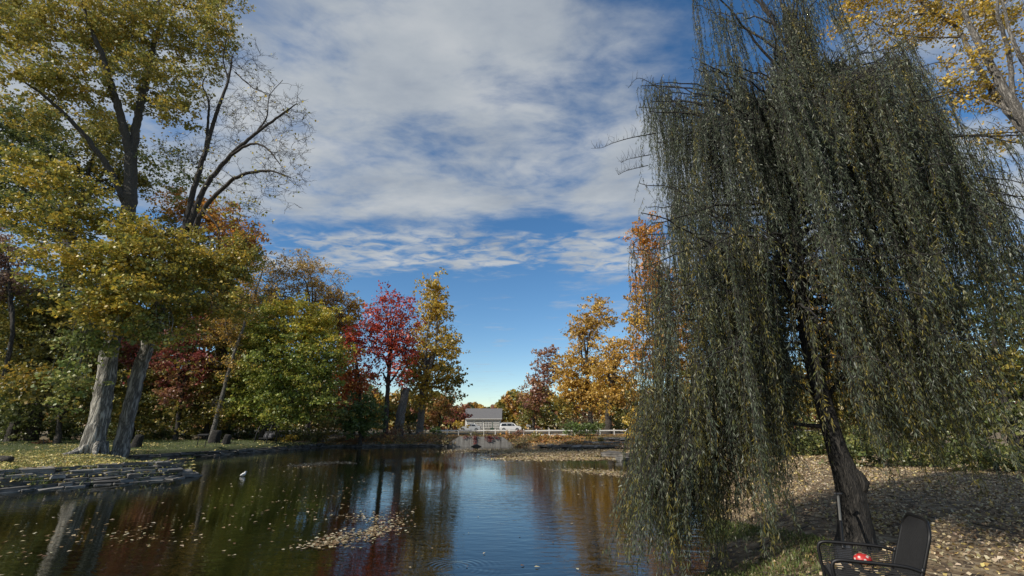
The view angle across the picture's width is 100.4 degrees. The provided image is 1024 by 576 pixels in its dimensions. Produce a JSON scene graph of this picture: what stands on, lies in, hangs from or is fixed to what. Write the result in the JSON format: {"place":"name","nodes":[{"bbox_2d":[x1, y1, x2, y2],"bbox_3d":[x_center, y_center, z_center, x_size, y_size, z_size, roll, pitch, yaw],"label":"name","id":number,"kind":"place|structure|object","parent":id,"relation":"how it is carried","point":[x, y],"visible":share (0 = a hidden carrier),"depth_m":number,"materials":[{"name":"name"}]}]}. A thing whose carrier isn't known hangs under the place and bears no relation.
{"place":"outdoors","nodes":[
{"label":"outdoors","id":0,"kind":"place"},
{"bbox_2d":[0,446,715,575],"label":"pond water","id":1,"kind":"structure","parent":0,"point":[519,508],"depth_m":10.87,"materials":[{"name":"blue liquid"}]},
{"bbox_2d":[0,456,592,574],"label":"floating leaves","id":2,"kind":"object","parent":1,"relation":"on","point":[203,518],"visible":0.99,"depth_m":9.78,"materials":[{"name":"brown plant"}]},
{"bbox_2d":[271,461,356,467],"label":"floating leaves","id":3,"kind":"object","parent":1,"relation":"on","point":[312,464],"visible":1,"depth_m":26.90,"materials":[{"name":"brown plant"}]},
{"bbox_2d":[282,505,414,549],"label":"floating leaves","id":4,"kind":"object","parent":1,"relation":"on","point":[369,529],"visible":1,"depth_m":9.39,"materials":[{"name":"brown plant"}]},
{"bbox_2d":[429,448,628,461],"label":"floating leaves","id":5,"kind":"object","parent":1,"relation":"on","point":[570,454],"visible":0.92,"depth_m":36.32,"materials":[{"name":"brown plant"}]},
{"bbox_2d":[549,466,652,477],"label":"floating leaves","id":6,"kind":"object","parent":1,"relation":"on","point":[607,472],"visible":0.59,"depth_m":22.22,"materials":[{"name":"brown plant"}]},
{"bbox_2d":[141,431,807,431],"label":"road","id":7,"kind":"structure","parent":0,"point":[486,431],"depth_m":83.65,"materials":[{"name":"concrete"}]},
{"bbox_2d":[459,424,480,429],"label":"parked car","id":8,"kind":"object","parent":7,"relation":"on","point":[473,426],"visible":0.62,"depth_m":88.72,"materials":[{"name":"paint"}]},
{"bbox_2d":[499,423,520,429],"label":"parked car","id":9,"kind":"object","parent":7,"relation":"on","point":[508,426],"visible":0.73,"depth_m":87.13,"materials":[{"name":"paint"}]},
{"bbox_2d":[0,426,1023,575],"bbox_3d":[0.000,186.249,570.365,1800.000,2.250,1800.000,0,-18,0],"label":"ground","id":10,"kind":"structure","parent":0,"point":[734,555],"depth_m":8.89,"materials":[{"name":"soil"}]},
{"bbox_2d":[0,455,13,461],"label":"fallen log","id":11,"kind":"object","parent":10,"relation":"on","point":[6,458],"visible":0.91,"depth_m":19.46,"materials":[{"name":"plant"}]},
{"bbox_2d":[0,265,26,413],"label":"broadleaf tree","id":12,"kind":"object","parent":10,"relation":"on","point":[3,322],"visible":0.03,"depth_m":62.76,"materials":[{"name":"green plant"}]},
{"bbox_2d":[0,413,56,441],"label":"shrub","id":13,"kind":"object","parent":10,"relation":"on","point":[23,425],"visible":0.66,"depth_m":41.42,"materials":[{"name":"green plant"}]},
{"bbox_2d":[0,224,64,419],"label":"broadleaf tree","id":14,"kind":"object","parent":10,"relation":"on","point":[5,278],"visible":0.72,"depth_m":41.97,"materials":[{"name":"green plant"}]},
{"bbox_2d":[0,259,97,434],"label":"broadleaf tree","id":15,"kind":"object","parent":10,"relation":"on","point":[55,285],"visible":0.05,"depth_m":62.25,"materials":[{"name":"green plant"}]},
{"bbox_2d":[0,269,102,441],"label":"broadleaf tree","id":16,"kind":"object","parent":10,"relation":"on","point":[35,327],"visible":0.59,"depth_m":42.63,"materials":[{"name":"green plant"}]},
{"bbox_2d":[0,356,124,443],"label":"broadleaf tree","id":17,"kind":"object","parent":10,"relation":"on","point":[27,401],"visible":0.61,"depth_m":37.90,"materials":[{"name":"green plant"}]},
{"bbox_2d":[42,416,86,439],"bbox_3d":[-45.504,14.509,43.743,5.606,2.717,4.158,0,-18,0],"label":"shrub","id":18,"kind":"object","parent":10,"relation":"on","point":[71,426],"visible":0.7,"depth_m":43.26,"materials":[{"name":"green plant"}]},
{"bbox_2d":[0,449,156,467],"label":"fallen leaves","id":19,"kind":"object","parent":10,"relation":"on","point":[87,460],"visible":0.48,"depth_m":20.57,"materials":[{"name":"yellow plant"}]},
{"bbox_2d":[0,95,178,440],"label":"broadleaf tree","id":20,"kind":"object","parent":10,"relation":"on","point":[110,136],"visible":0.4,"depth_m":50.94,"materials":[{"name":"green plant"}]},
{"bbox_2d":[0,458,202,493],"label":"stone edging","id":21,"kind":"object","parent":10,"relation":"on","point":[131,476],"visible":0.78,"depth_m":17.62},
{"bbox_2d":[0,456,193,489],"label":"joint weeds","id":22,"kind":"object","parent":21,"relation":"on","point":[64,469],"visible":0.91,"depth_m":17.37,"materials":[{"name":"green plant"}]},
{"bbox_2d":[0,458,195,486],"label":"fallen leaves","id":23,"kind":"object","parent":21,"relation":"on","point":[94,467],"visible":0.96,"depth_m":17.81,"materials":[{"name":"yellow plant"}]},
{"bbox_2d":[45,260,159,436],"bbox_3d":[-58.774,8.197,62.967,19.316,26.320,15.281,0,-18,0],"label":"broadleaf tree","id":24,"kind":"object","parent":10,"relation":"on","point":[91,336],"visible":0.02,"depth_m":61.04,"materials":[{"name":"green plant"}]},
{"bbox_2d":[80,421,158,439],"bbox_3d":[-45.374,16.124,49.352,6.361,3.813,6.036,-13,-22,35],"label":"shrub","id":25,"kind":"object","parent":10,"relation":"on","point":[110,432],"visible":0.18,"depth_m":48.98,"materials":[{"name":"green plant"}]},
{"bbox_2d":[0,0,255,454],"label":"cottonwood tree","id":26,"kind":"object","parent":10,"relation":"on","point":[128,267],"visible":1,"depth_m":26.62,"materials":[{"name":"green plant"}]},
{"bbox_2d":[64,315,191,439],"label":"broadleaf tree","id":27,"kind":"object","parent":10,"relation":"on","point":[121,374],"visible":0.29,"depth_m":44.51,"materials":[{"name":"red plant"}]},
{"bbox_2d":[131,434,143,447],"bbox_3d":[-29.773,12.257,33.865,0.975,1.197,0.990,0,-18,0],"label":"tree stump","id":28,"kind":"object","parent":10,"relation":"on","point":[137,441],"visible":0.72,"depth_m":33.70,"materials":[{"name":"grey wood"}]},
{"bbox_2d":[114,421,171,439],"bbox_3d":[-43.258,16.890,50.254,6.760,2.827,3.909,0,-18,0],"label":"shrub","id":29,"kind":"object","parent":10,"relation":"on","point":[143,433],"visible":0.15,"depth_m":49.91,"materials":[{"name":"green plant"}]},
{"bbox_2d":[92,272,214,430],"bbox_3d":[-52.135,7.851,62.277,19.384,26.507,13.848,0,-18,0],"label":"broadleaf tree","id":30,"kind":"object","parent":10,"relation":"on","point":[156,377],"visible":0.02,"depth_m":58.96,"materials":[{"name":"green plant"}]},
{"bbox_2d":[0,439,335,468],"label":"grass","id":31,"kind":"structure","parent":10,"relation":"on","point":[12,449],"depth_m":33.42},
{"bbox_2d":[0,439,335,454],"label":"fallen leaves","id":32,"kind":"object","parent":10,"relation":"on","point":[154,446],"visible":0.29,"depth_m":36.33,"materials":[{"name":"yellow plant"}]},
{"bbox_2d":[143,427,193,439],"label":"shrub","id":33,"kind":"object","parent":10,"relation":"on","point":[165,432],"visible":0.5,"depth_m":46.90,"materials":[{"name":"green plant"}]},
{"bbox_2d":[118,297,230,440],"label":"maple tree","id":34,"kind":"object","parent":10,"relation":"on","point":[196,356],"visible":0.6,"depth_m":44.00,"materials":[{"name":"red plant"}]},
{"bbox_2d":[135,297,268,439],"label":"broadleaf tree","id":35,"kind":"object","parent":10,"relation":"on","point":[210,385],"visible":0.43,"depth_m":44.59,"materials":[{"name":"green plant"}]},
{"bbox_2d":[180,426,225,439],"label":"shrub","id":36,"kind":"object","parent":10,"relation":"on","point":[189,436],"visible":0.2,"depth_m":47.74,"materials":[{"name":"green plant"}]},
{"bbox_2d":[141,184,273,430],"bbox_3d":[-40.536,2.334,53.044,19.338,32.991,11.635,0,-18,0],"label":"maple tree","id":37,"kind":"object","parent":10,"relation":"on","point":[210,223],"visible":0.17,"depth_m":54.52,"materials":[{"name":"orange plant"}]},
{"bbox_2d":[108,34,316,458],"bbox_3d":[-20.700,-4.575,28.850,13.192,31.884,6.589,-3,-18,10],"label":"cottonwood tree","id":38,"kind":"object","parent":10,"relation":"on","point":[211,263],"visible":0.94,"depth_m":27.88,"materials":[{"name":"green plant"}]},
{"bbox_2d":[207,430,221,442],"bbox_3d":[-27.297,13.741,39.190,1.269,1.349,1.338,0,-18,0],"label":"tree stump","id":39,"kind":"object","parent":10,"relation":"on","point":[215,436],"visible":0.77,"depth_m":38.91,"materials":[{"name":"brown wood"}]},
{"bbox_2d":[159,307,282,430],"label":"broadleaf tree","id":40,"kind":"object","parent":10,"relation":"on","point":[250,418],"visible":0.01,"depth_m":57.47,"materials":[{"name":"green plant"}]},
{"bbox_2d":[192,420,253,439],"bbox_3d":[-33.857,16.851,50.244,9.284,2.860,4.547,3,-18,-8],"label":"shrub","id":41,"kind":"object","parent":10,"relation":"on","point":[229,430],"visible":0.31,"depth_m":49.86,"materials":[{"name":"green plant"}]},
{"bbox_2d":[221,434,231,443],"bbox_3d":[-25.888,13.784,38.618,0.879,1.048,0.924,0,-18,0],"label":"tree stump","id":42,"kind":"object","parent":10,"relation":"on","point":[227,439],"visible":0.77,"depth_m":38.47,"materials":[{"name":"grey wood"}]},
{"bbox_2d":[128,443,327,460],"bbox_3d":[-24.187,14.153,36.773,3.118,0.607,25.673,-3,-18,9],"label":"stone edging","id":43,"kind":"object","parent":10,"relation":"on","point":[201,453],"visible":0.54,"depth_m":35.03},
{"bbox_2d":[195,252,282,439],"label":"slender tree","id":44,"kind":"object","parent":10,"relation":"on","point":[224,335],"visible":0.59,"depth_m":44.42,"materials":[{"name":"green plant"}]},
{"bbox_2d":[226,423,273,439],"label":"shrub","id":45,"kind":"object","parent":10,"relation":"on","point":[250,436],"visible":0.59,"depth_m":49.71,"materials":[{"name":"green plant"}]},
{"bbox_2d":[187,293,327,430],"bbox_3d":[-35.804,10.210,60.662,19.781,20.942,13.600,0,-18,0],"label":"broadleaf tree","id":46,"kind":"object","parent":10,"relation":"on","point":[245,418],"visible":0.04,"depth_m":59.36,"materials":[{"name":"green plant"}]},
{"bbox_2d":[254,424,276,442],"bbox_3d":[-24.211,14.378,42.120,1.663,1.769,1.199,-6,-19,19],"label":"garden swing","id":47,"kind":"object","parent":10,"relation":"on","point":[265,431],"visible":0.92,"depth_m":42.19,"materials":[{"name":"black metal"}]},
{"bbox_2d":[252,419,310,440],"bbox_3d":[-28.905,17.397,52.026,8.493,3.082,4.760,-4,-18,13],"label":"shrub","id":48,"kind":"object","parent":10,"relation":"on","point":[283,432],"visible":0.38,"depth_m":51.79,"materials":[{"name":"green plant"}]},
{"bbox_2d":[273,433,298,441],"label":"shrub","id":49,"kind":"object","parent":10,"relation":"on","point":[289,437],"visible":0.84,"depth_m":45.21,"materials":[{"name":"green plant"}]},
{"bbox_2d":[208,289,365,440],"bbox_3d":[-24.341,7.913,45.771,15.977,17.074,10.254,0,-18,0],"label":"maple tree","id":50,"kind":"object","parent":10,"relation":"on","point":[276,378],"visible":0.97,"depth_m":45.11,"materials":[{"name":"green plant"}]},
{"bbox_2d":[236,248,363,432],"bbox_3d":[-30.248,7.082,59.162,17.485,26.896,10.586,0,-18,0],"label":"pale tree","id":51,"kind":"object","parent":10,"relation":"on","point":[331,295],"visible":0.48,"depth_m":60.14,"materials":[{"name":"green plant"}]},
{"bbox_2d":[281,428,329,440],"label":"shrub","id":52,"kind":"object","parent":10,"relation":"on","point":[307,437],"visible":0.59,"depth_m":51.76,"materials":[{"name":"green plant"}]},
{"bbox_2d":[306,427,331,441],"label":"shrub","id":53,"kind":"object","parent":10,"relation":"on","point":[316,439],"visible":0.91,"depth_m":49.80,"materials":[{"name":"green plant"}]},
{"bbox_2d":[303,416,351,434],"bbox_3d":[-25.683,19.753,61.000,7.879,3.403,4.909,0,-18,0],"label":"shrub","id":54,"kind":"object","parent":10,"relation":"on","point":[333,426],"visible":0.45,"depth_m":60.34,"materials":[{"name":"green plant"}]},
{"bbox_2d":[331,432,356,441],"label":"shrub","id":55,"kind":"object","parent":10,"relation":"on","point":[340,439],"visible":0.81,"depth_m":50.72,"materials":[{"name":"green plant"}]},
{"bbox_2d":[320,320,382,440],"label":"maple tree","id":56,"kind":"object","parent":10,"relation":"on","point":[359,381],"visible":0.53,"depth_m":53.85,"materials":[{"name":"red plant"}]},
{"bbox_2d":[333,290,373,435],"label":"maple tree","id":57,"kind":"object","parent":10,"relation":"on","point":[351,305],"visible":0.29,"depth_m":63.40,"materials":[{"name":"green plant"}]},
{"bbox_2d":[330,390,394,446],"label":"dense bush tree","id":58,"kind":"object","parent":10,"relation":"on","point":[360,425],"visible":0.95,"depth_m":49.12,"materials":[{"name":"green plant"}]},
{"bbox_2d":[356,430,389,439],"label":"shrub","id":59,"kind":"object","parent":10,"relation":"on","point":[374,436],"visible":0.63,"depth_m":51.78,"materials":[{"name":"green plant"}]},
{"bbox_2d":[375,434,396,443],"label":"shrub","id":60,"kind":"object","parent":10,"relation":"on","point":[386,438],"visible":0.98,"depth_m":50.02,"materials":[{"name":"green plant"}]},
{"bbox_2d":[328,444,444,446],"bbox_3d":[-14.331,18.195,49.151,13.140,0.485,1.238,2,-18,-6],"label":"stone edging","id":61,"kind":"object","parent":10,"relation":"on","point":[397,445],"visible":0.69,"depth_m":49.03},
{"bbox_2d":[351,280,430,434],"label":"maple tree","id":62,"kind":"object","parent":10,"relation":"on","point":[391,342],"visible":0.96,"depth_m":58.42,"materials":[{"name":"red plant"}]},
{"bbox_2d":[376,426,405,440],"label":"shrub","id":63,"kind":"object","parent":10,"relation":"on","point":[391,431],"visible":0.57,"depth_m":52.71,"materials":[{"name":"green plant"}]},
{"bbox_2d":[373,393,428,433],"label":"tree","id":64,"kind":"object","parent":10,"relation":"on","point":[393,407],"visible":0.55,"depth_m":67.28,"materials":[{"name":"green plant"}]},
{"bbox_2d":[394,387,410,435],"bbox_3d":[-14.753,16.458,56.825,1.913,6.909,1.493,9,-20,-25],"label":"dead snag","id":65,"kind":"object","parent":10,"relation":"on","point":[401,409],"visible":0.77,"depth_m":56.46,"materials":[{"name":"grey wood"}]},
{"bbox_2d":[394,422,418,437],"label":"shrub","id":66,"kind":"object","parent":10,"relation":"on","point":[409,429],"visible":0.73,"depth_m":54.02,"materials":[{"name":"green plant"}]},
{"bbox_2d":[414,431,436,440],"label":"shrub","id":67,"kind":"object","parent":10,"relation":"on","point":[430,435],"visible":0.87,"depth_m":50.90,"materials":[{"name":"green plant"}]},
{"bbox_2d":[396,267,472,433],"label":"yellow tree","id":68,"kind":"object","parent":10,"relation":"on","point":[425,384],"visible":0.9,"depth_m":65.85,"materials":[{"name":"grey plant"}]},
{"bbox_2d":[424,392,461,431],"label":"tree","id":69,"kind":"object","parent":10,"relation":"on","point":[431,414],"visible":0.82,"depth_m":70.85,"materials":[{"name":"orange plant"}]},
{"bbox_2d":[443,402,472,431],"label":"tree","id":70,"kind":"object","parent":10,"relation":"on","point":[463,416],"visible":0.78,"depth_m":79.84,"materials":[{"name":"yellow plant"}]},
{"bbox_2d":[444,436,513,446],"bbox_3d":[-3.686,17.884,49.185,8.104,1.452,0.600,0,-18,0],"label":"concrete headwall","id":71,"kind":"object","parent":10,"relation":"on","point":[461,441],"visible":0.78,"depth_m":48.92,"materials":[{"name":"concrete"}]},
{"bbox_2d":[465,405,502,429],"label":"house","id":72,"kind":"structure","parent":10,"relation":"on","point":[487,418],"depth_m":107.04,"materials":[{"name":"white"}]},
{"bbox_2d":[315,434,690,446],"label":"fallen leaves","id":73,"kind":"object","parent":10,"relation":"on","point":[549,441],"visible":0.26,"depth_m":53.01,"materials":[{"name":"brown plant"}]},
{"bbox_2d":[497,430,520,440],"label":"shrub","id":74,"kind":"object","parent":10,"relation":"on","point":[506,435],"visible":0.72,"depth_m":50.39,"materials":[{"name":"brown plant"}]},
{"bbox_2d":[508,436,525,446],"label":"shrub","id":75,"kind":"object","parent":10,"relation":"on","point":[515,442],"visible":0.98,"depth_m":48.55,"materials":[{"name":"brown plant"}]},
{"bbox_2d":[20,367,1022,429],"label":"woods","id":76,"kind":"object","parent":10,"relation":"on","point":[507,403],"visible":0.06,"depth_m":119.30,"materials":[{"name":"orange plant"}]},
{"bbox_2d":[441,429,626,434],"bbox_3d":[2.547,19.923,58.702,26.683,1.113,0.143,0,-18,0],"label":"rail fence","id":77,"kind":"object","parent":10,"relation":"on","point":[495,430],"visible":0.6,"depth_m":58.73,"materials":[{"name":"white paint"}]},
{"bbox_2d":[515,344,565,429],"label":"broadleaf tree","id":78,"kind":"object","parent":10,"relation":"on","point":[538,408],"visible":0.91,"depth_m":94.46,"materials":[{"name":"red plant"}]},
{"bbox_2d":[559,419,579,433],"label":"shrub","id":79,"kind":"object","parent":10,"relation":"on","point":[566,427],"visible":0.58,"depth_m":59.83,"materials":[{"name":"green plant"}]},
{"bbox_2d":[557,414,603,431],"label":"shrub","id":80,"kind":"object","parent":10,"relation":"on","point":[582,420],"visible":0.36,"depth_m":79.75,"materials":[{"name":"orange plant"}]},
{"bbox_2d":[562,422,600,435],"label":"shrub","id":81,"kind":"object","parent":10,"relation":"on","point":[583,428],"visible":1,"depth_m":57.29,"materials":[{"name":"green plant"}]},
{"bbox_2d":[546,294,625,433],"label":"yellow tree","id":82,"kind":"object","parent":10,"relation":"on","point":[591,323],"visible":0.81,"depth_m":71.64,"materials":[{"name":"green plant"}]},
{"bbox_2d":[537,444,635,448],"bbox_3d":[10.037,16.862,45.244,15.136,0.493,1.530,-6,-19,18],"label":"stone ledge","id":83,"kind":"object","parent":10,"relation":"on","point":[579,446],"visible":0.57,"depth_m":45.76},
{"bbox_2d":[581,435,603,442],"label":"shrub","id":84,"kind":"object","parent":10,"relation":"on","point":[588,438],"visible":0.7,"depth_m":48.28,"materials":[{"name":"green plant"}]},
{"bbox_2d":[583,441,628,443],"bbox_3d":[13.644,16.861,46.255,11.675,0.490,1.544,-5,-19,16],"label":"stone ledge","id":85,"kind":"object","parent":10,"relation":"on","point":[597,442],"visible":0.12,"depth_m":46.97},
{"bbox_2d":[580,330,649,434],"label":"yellow tree","id":86,"kind":"object","parent":10,"relation":"on","point":[617,388],"visible":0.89,"depth_m":64.39,"materials":[{"name":"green plant"}]},
{"bbox_2d":[600,450,629,456],"bbox_3d":[8.329,13.159,33.607,2.373,0.581,1.453,-14,-23,37],"label":"shore rock","id":87,"kind":"object","parent":10,"relation":"on","point":[609,453],"visible":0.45,"depth_m":33.39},
{"bbox_2d":[596,418,633,431],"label":"shrub","id":88,"kind":"object","parent":10,"relation":"on","point":[618,423],"visible":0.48,"depth_m":75.63,"materials":[{"name":"green plant"}]},
{"bbox_2d":[598,437,633,440],"bbox_3d":[13.209,17.523,49.419,6.555,0.468,1.476,-5,-19,15],"label":"stone ledge","id":89,"kind":"object","parent":10,"relation":"on","point":[613,439],"visible":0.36,"depth_m":49.36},
{"bbox_2d":[621,402,661,442],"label":"tree","id":90,"kind":"object","parent":10,"relation":"on","point":[625,421],"visible":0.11,"depth_m":34.35,"materials":[{"name":"yellow plant"}]},
{"bbox_2d":[614,211,693,424],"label":"maple tree","id":91,"kind":"object","parent":10,"relation":"on","point":[641,328],"visible":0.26,"depth_m":54.00,"materials":[{"name":"orange plant"}]},
{"bbox_2d":[678,307,812,446],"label":"broadleaf tree","id":92,"kind":"object","parent":10,"relation":"on","point":[734,382],"visible":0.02,"depth_m":34.14,"materials":[{"name":"green plant"}]},
{"bbox_2d":[586,442,977,463],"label":"fallen leaves","id":93,"kind":"object","parent":10,"relation":"on","point":[815,459],"visible":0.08,"depth_m":21.24,"materials":[{"name":"beige plant"}]},
{"bbox_2d":[688,515,902,575],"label":"grass","id":94,"kind":"structure","parent":10,"relation":"on","point":[752,567],"depth_m":6.68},
{"bbox_2d":[752,414,857,455],"bbox_3d":[16.237,8.593,24.677,7.376,2.594,3.805,0,-18,0],"label":"understory shrub","id":95,"kind":"object","parent":10,"relation":"on","point":[808,445],"visible":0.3,"depth_m":23.93,"materials":[{"name":"green plant"}]},
{"bbox_2d":[593,0,1023,575],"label":"willow tree","id":96,"kind":"object","parent":10,"relation":"on","point":[793,146],"visible":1,"depth_m":7.49,"materials":[{"name":"green plant"}]},
{"bbox_2d":[787,259,880,443],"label":"yellow tree","id":97,"kind":"object","parent":10,"relation":"on","point":[816,430],"visible":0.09,"depth_m":31.95,"materials":[{"name":"green plant"}]},
{"bbox_2d":[833,493,852,563],"bbox_3d":[4.570,3.331,5.922,0.187,0.817,0.876,-15,-23,39],"label":"spade","id":98,"kind":"object","parent":10,"relation":"on","point":[841,526],"visible":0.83,"depth_m":5.81,"materials":[{"name":"black metal"}]},
{"bbox_2d":[692,451,1023,575],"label":"fallen leaves","id":99,"kind":"object","parent":10,"relation":"on","point":[967,550],"depth_m":9.12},
{"bbox_2d":[817,512,931,575],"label":"garden chair","id":100,"kind":"object","parent":10,"relation":"on","point":[910,553],"visible":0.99,"depth_m":4.13,"materials":[{"name":"black metal"}]},
{"bbox_2d":[828,561,889,575],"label":"seat litter","id":101,"kind":"object","parent":100,"relation":"on","point":[869,566],"visible":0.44,"depth_m":4.24,"materials":[{"name":"beige plant"}]},
{"bbox_2d":[853,553,872,564],"bbox_3d":[3.552,2.741,4.321,0.161,0.093,0.140,0,-18,0],"label":"spotted toy","id":102,"kind":"object","parent":100,"relation":"on","point":[859,556],"visible":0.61,"depth_m":4.29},
{"bbox_2d":[818,423,962,467],"bbox_3d":[15.432,6.670,17.854,4.642,2.091,2.879,5,-18,-14],"label":"understory shrub","id":103,"kind":"object","parent":10,"relation":"on","point":[855,451],"visible":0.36,"depth_m":17.48,"materials":[{"name":"green plant"}]},
{"bbox_2d":[820,0,1023,156],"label":"honey locust tree","id":104,"kind":"object","parent":10,"relation":"on","point":[1003,97],"visible":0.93,"depth_m":20.59,"materials":[{"name":"yellow plant"}]},
{"bbox_2d":[847,280,1021,450],"bbox_3d":[28.453,4.974,30.335,11.674,12.955,7.131,0,-18,0],"label":"broadleaf tree","id":105,"kind":"object","parent":10,"relation":"on","point":[944,425],"visible":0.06,"depth_m":28.37,"materials":[{"name":"green plant"}]},
{"bbox_2d":[922,430,1023,471],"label":"understory shrub","id":106,"kind":"object","parent":10,"relation":"on","point":[1010,466],"visible":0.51,"depth_m":15.62,"materials":[{"name":"green plant"}]},
{"bbox_2d":[935,252,1023,454],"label":"broadleaf tree","id":107,"kind":"object","parent":10,"relation":"on","point":[1019,367],"visible":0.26,"depth_m":26.30,"materials":[{"name":"green plant"}]},
{"bbox_2d":[0,0,1023,425],"label":"sky","id":108,"kind":"structure","parent":0,"point":[459,137],"materials":[{"name":"blue"}]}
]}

